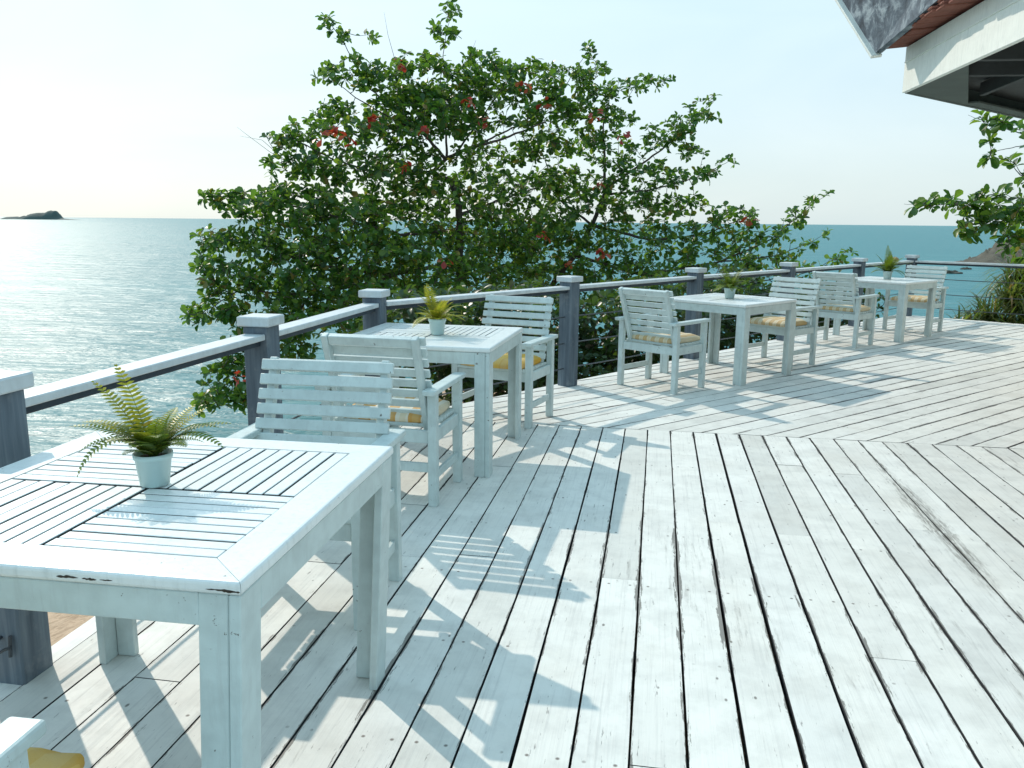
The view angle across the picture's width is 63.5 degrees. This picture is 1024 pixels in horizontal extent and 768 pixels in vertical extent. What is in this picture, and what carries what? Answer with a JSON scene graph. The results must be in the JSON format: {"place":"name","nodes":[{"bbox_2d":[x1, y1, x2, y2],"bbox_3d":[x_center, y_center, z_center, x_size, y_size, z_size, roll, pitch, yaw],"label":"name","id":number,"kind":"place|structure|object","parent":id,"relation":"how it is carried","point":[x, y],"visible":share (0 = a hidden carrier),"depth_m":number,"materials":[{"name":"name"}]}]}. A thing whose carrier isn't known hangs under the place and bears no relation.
{"place":"outdoors","nodes":[
{"label":"outdoors","id":0,"kind":"place"},
{"bbox_2d":[1,210,74,219],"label":"island","id":1,"kind":"structure","parent":0,"point":[51,215],"depth_m":1456.66,"materials":[{"name":"grey stone"}]},
{"bbox_2d":[48,379,804,767],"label":"beach","id":2,"kind":"structure","parent":0,"point":[62,625],"depth_m":7.57,"materials":[{"name":"beige sand"}]},
{"bbox_2d":[179,0,598,417],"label":"broadleaf tree","id":3,"kind":"object","parent":2,"relation":"on","point":[426,99],"visible":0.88,"depth_m":16.83,"materials":[{"name":"green plant"}]},
{"bbox_2d":[355,276,593,405],"bbox_3d":[-0.371,-0.081,11.154,3.574,2.672,2.021,-8,14,-37],"label":"shrub","id":4,"kind":"object","parent":2,"relation":"on","point":[410,315],"visible":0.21,"depth_m":10.61,"materials":[{"name":"green plant"}]},
{"bbox_2d":[0,420,1023,767],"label":"deck","id":5,"kind":"structure","parent":2,"relation":"on","point":[882,606],"depth_m":3.11,"materials":[{"name":"white wood"}]},
{"bbox_2d":[0,716,45,767],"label":"armchair","id":6,"kind":"object","parent":5,"relation":"on","point":[19,736],"visible":1,"depth_m":1.40,"materials":[{"name":"white paint"}]},
{"bbox_2d":[27,747,84,767],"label":"seat cushion","id":7,"kind":"object","parent":6,"relation":"on","point":[42,758],"visible":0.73,"depth_m":1.58,"materials":[{"name":"yellow fabric"}]},
{"bbox_2d":[0,289,389,685],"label":"railing","id":8,"kind":"object","parent":5,"relation":"attached to","point":[25,651],"visible":0.45,"depth_m":3.00,"materials":[{"name":"blue paint"}]},
{"bbox_2d":[0,431,392,767],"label":"table","id":9,"kind":"object","parent":5,"relation":"on","point":[220,546],"visible":0.95,"depth_m":1.94,"materials":[{"name":"paint"}]},
{"bbox_2d":[70,364,230,487],"bbox_3d":[-0.953,0.114,2.188,0.389,0.314,0.252,-5,12,-26],"label":"potted fern","id":10,"kind":"object","parent":9,"relation":"on","point":[152,455],"visible":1,"depth_m":2.18,"materials":[{"name":"green plant"}]},
{"bbox_2d":[226,357,405,630],"bbox_3d":[-0.816,0.400,3.305,0.672,0.926,0.635,2,11,8],"label":"armchair","id":11,"kind":"object","parent":5,"relation":"on","point":[273,379],"visible":0.41,"depth_m":3.43,"materials":[{"name":"white paint"}]},
{"bbox_2d":[315,332,465,506],"bbox_3d":[-0.665,0.149,4.594,0.672,0.926,0.635,3,11,13],"label":"armchair","id":12,"kind":"object","parent":5,"relation":"on","point":[434,432],"visible":0.67,"depth_m":4.37,"materials":[{"name":"white paint"}]},
{"bbox_2d":[344,396,449,422],"bbox_3d":[-0.647,0.125,4.668,0.520,0.069,0.439,3,11,13],"label":"seat cushion","id":13,"kind":"object","parent":12,"relation":"on","point":[444,405],"visible":0.3,"depth_m":4.46,"materials":[{"name":"fabric"}]},
{"bbox_2d":[333,323,522,477],"bbox_3d":[-0.519,0.060,5.422,1.000,0.783,1.000,3,11,11],"label":"table","id":14,"kind":"object","parent":5,"relation":"on","point":[481,349],"visible":0.71,"depth_m":4.98,"materials":[{"name":"paint"}]},
{"bbox_2d":[412,283,466,334],"bbox_3d":[-0.460,-0.474,5.288,0.364,0.316,0.356,1,11,0],"label":"potted fern","id":15,"kind":"object","parent":14,"relation":"on","point":[437,319],"visible":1,"depth_m":5.28,"materials":[{"name":"green plant"}]},
{"bbox_2d":[835,0,1023,118],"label":"house","id":16,"kind":"structure","parent":5,"relation":"on","point":[968,53],"depth_m":6.94,"materials":[{"name":"paint"}]},
{"bbox_2d":[554,270,708,379],"bbox_3d":[1.657,-0.319,12.235,2.700,2.676,1.744,-5,12,-25],"label":"shrub","id":17,"kind":"object","parent":2,"relation":"on","point":[590,352],"visible":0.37,"depth_m":11.74,"materials":[{"name":"green plant"}]},
{"bbox_2d":[468,39,858,336],"bbox_3d":[3.729,-3.558,19.491,9.949,8.604,4.212,1,11,0],"label":"broadleaf tree","id":18,"kind":"object","parent":2,"relation":"on","point":[749,220],"visible":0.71,"depth_m":19.40,"materials":[{"name":"green plant"}]},
{"bbox_2d":[450,315,1023,448],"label":"deck","id":19,"kind":"structure","parent":2,"relation":"on","point":[956,382],"depth_m":7.44,"materials":[{"name":"white wood"}]},
{"bbox_2d":[452,294,557,428],"bbox_3d":[-0.050,-0.197,6.384,0.672,0.926,0.635,5,12,23],"label":"armchair","id":20,"kind":"object","parent":19,"relation":"on","point":[531,372],"visible":0.61,"depth_m":6.42,"materials":[{"name":"white paint"}]},
{"bbox_2d":[460,352,540,368],"bbox_3d":[-0.081,-0.193,6.310,0.520,0.071,0.439,6,12,24],"label":"seat cushion","id":21,"kind":"object","parent":20,"relation":"on","point":[501,362],"visible":0.29,"depth_m":6.12,"materials":[{"name":"yellow fabric"}]},
{"bbox_2d":[386,255,919,395],"bbox_3d":[2.846,-0.835,10.064,0.284,1.215,11.157,11,15,43],"label":"railing","id":22,"kind":"object","parent":19,"relation":"on","point":[569,288],"visible":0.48,"depth_m":7.72,"materials":[{"name":"blue paint"}]},
{"bbox_2d":[615,287,710,394],"bbox_3d":[1.368,-0.431,7.647,0.635,0.926,0.672,-10,16,-44],"label":"armchair","id":23,"kind":"object","parent":19,"relation":"on","point":[675,349],"visible":0.94,"depth_m":7.52,"materials":[{"name":"white paint"}]},
{"bbox_2d":[632,331,699,343],"bbox_3d":[1.425,-0.451,7.700,0.439,0.071,0.520,-10,15,-42],"label":"seat cushion","id":24,"kind":"object","parent":23,"relation":"on","point":[687,337],"visible":0.66,"depth_m":7.56,"materials":[{"name":"fabric"}]},
{"bbox_2d":[660,293,796,385],"bbox_3d":[2.175,-0.483,8.368,0.950,0.765,0.950,-10,15,-42],"label":"table","id":25,"kind":"object","parent":19,"relation":"on","point":[743,308],"visible":0.96,"depth_m":8.11,"materials":[{"name":"paint"}]},
{"bbox_2d":[713,268,747,298],"bbox_3d":[2.163,-1.009,8.260,0.385,0.307,0.469,1,11,0],"label":"potted fern","id":26,"kind":"object","parent":25,"relation":"on","point":[730,284],"visible":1,"depth_m":8.24,"materials":[{"name":"green plant"}]},
{"bbox_2d":[748,276,822,368],"bbox_3d":[2.937,-0.690,9.044,0.635,0.926,0.672,-9,14,-39],"label":"armchair","id":27,"kind":"object","parent":19,"relation":"on","point":[811,308],"visible":0.48,"depth_m":8.97,"materials":[{"name":"white paint"}]},
{"bbox_2d":[750,316,806,326],"bbox_3d":[2.876,-0.690,8.992,0.439,0.069,0.520,-8,14,-38],"label":"seat cushion","id":28,"kind":"object","parent":27,"relation":"on","point":[773,321],"visible":0.77,"depth_m":8.87,"materials":[{"name":"fabric"}]},
{"bbox_2d":[806,271,879,348],"bbox_3d":[4.173,-0.964,10.498,0.635,0.926,0.672,-10,15,-42],"label":"armchair","id":29,"kind":"object","parent":19,"relation":"on","point":[856,315],"visible":0.69,"depth_m":10.33,"materials":[{"name":"white paint"}]},
{"bbox_2d":[820,304,870,311],"bbox_3d":[4.231,-0.984,10.549,0.438,0.071,0.520,-9,15,-41],"label":"seat cushion","id":30,"kind":"object","parent":29,"relation":"on","point":[865,308],"visible":0.61,"depth_m":10.42,"materials":[{"name":"fabric"}]},
{"bbox_2d":[832,276,937,341],"bbox_3d":[5.110,-1.047,11.362,0.950,0.775,0.950,-9,15,-40],"label":"table","id":31,"kind":"object","parent":19,"relation":"on","point":[871,284],"visible":0.87,"depth_m":11.05,"materials":[{"name":"paint"}]},
{"bbox_2d":[870,245,908,278],"bbox_3d":[5.106,-1.656,11.261,0.573,0.457,0.422,10,15,41],"label":"potted fern","id":32,"kind":"object","parent":31,"relation":"on","point":[887,267],"visible":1,"depth_m":11.23,"materials":[{"name":"green plant"}]},
{"bbox_2d":[882,265,948,330],"bbox_3d":[5.854,-1.241,11.995,0.635,0.926,0.672,-9,15,-40],"label":"armchair","id":33,"kind":"object","parent":19,"relation":"on","point":[941,290],"visible":0.48,"depth_m":11.97,"materials":[{"name":"white paint"}]},
{"bbox_2d":[890,295,936,301],"bbox_3d":[5.795,-1.241,11.942,0.439,0.069,0.520,-9,15,-42],"label":"seat cushion","id":34,"kind":"object","parent":33,"relation":"on","point":[914,298],"visible":0.59,"depth_m":11.76,"materials":[{"name":"fabric"}]},
{"bbox_2d":[914,260,1023,314],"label":"railing","id":35,"kind":"object","parent":19,"relation":"attached to","point":[1000,265],"visible":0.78,"depth_m":13.20,"materials":[{"name":"blue paint"}]},
{"bbox_2d":[674,261,806,358],"bbox_3d":[3.619,-0.677,13.550,3.110,2.626,1.661,-6,13,-32],"label":"shrub","id":36,"kind":"object","parent":2,"relation":"on","point":[728,327],"visible":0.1,"depth_m":13.12,"materials":[{"name":"green plant"}]},
{"bbox_2d":[761,270,884,327],"bbox_3d":[5.839,-0.816,15.369,3.055,2.652,1.179,-4,12,-21],"label":"shrub","id":37,"kind":"object","parent":2,"relation":"on","point":[820,324],"visible":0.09,"depth_m":15.20,"materials":[{"name":"green plant"}]},
{"bbox_2d":[904,109,1023,263],"bbox_3d":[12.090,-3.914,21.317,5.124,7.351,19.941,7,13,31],"label":"broadleaf tree","id":38,"kind":"object","parent":2,"relation":"on","point":[1010,216],"visible":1,"depth_m":13.62,"materials":[{"name":"green plant"}]},
{"bbox_2d":[944,252,1023,323],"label":"palm bush","id":39,"kind":"object","parent":2,"relation":"on","point":[1015,305],"visible":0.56,"depth_m":15.00,"materials":[{"name":"green plant"}]},
{"bbox_2d":[0,217,1023,455],"bbox_3d":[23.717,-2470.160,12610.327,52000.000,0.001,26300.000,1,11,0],"label":"sea","id":40,"kind":"structure","parent":0,"point":[79,296],"depth_m":54.07,"materials":[{"name":"liquid"}]},
{"bbox_2d":[946,270,962,273],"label":"rock","id":41,"kind":"object","parent":40,"relation":"in","point":[952,272],"visible":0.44,"depth_m":79.00,"materials":[{"name":"grey stone"}]},
{"bbox_2d":[0,0,1023,226],"label":"sky","id":42,"kind":"structure","parent":0,"point":[109,108],"materials":[{"name":"white"}]},
{"bbox_2d":[954,238,1023,263],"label":"headland","id":43,"kind":"structure","parent":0,"point":[987,256],"depth_m":98.51,"materials":[{"name":"brown stone"}]}
]}

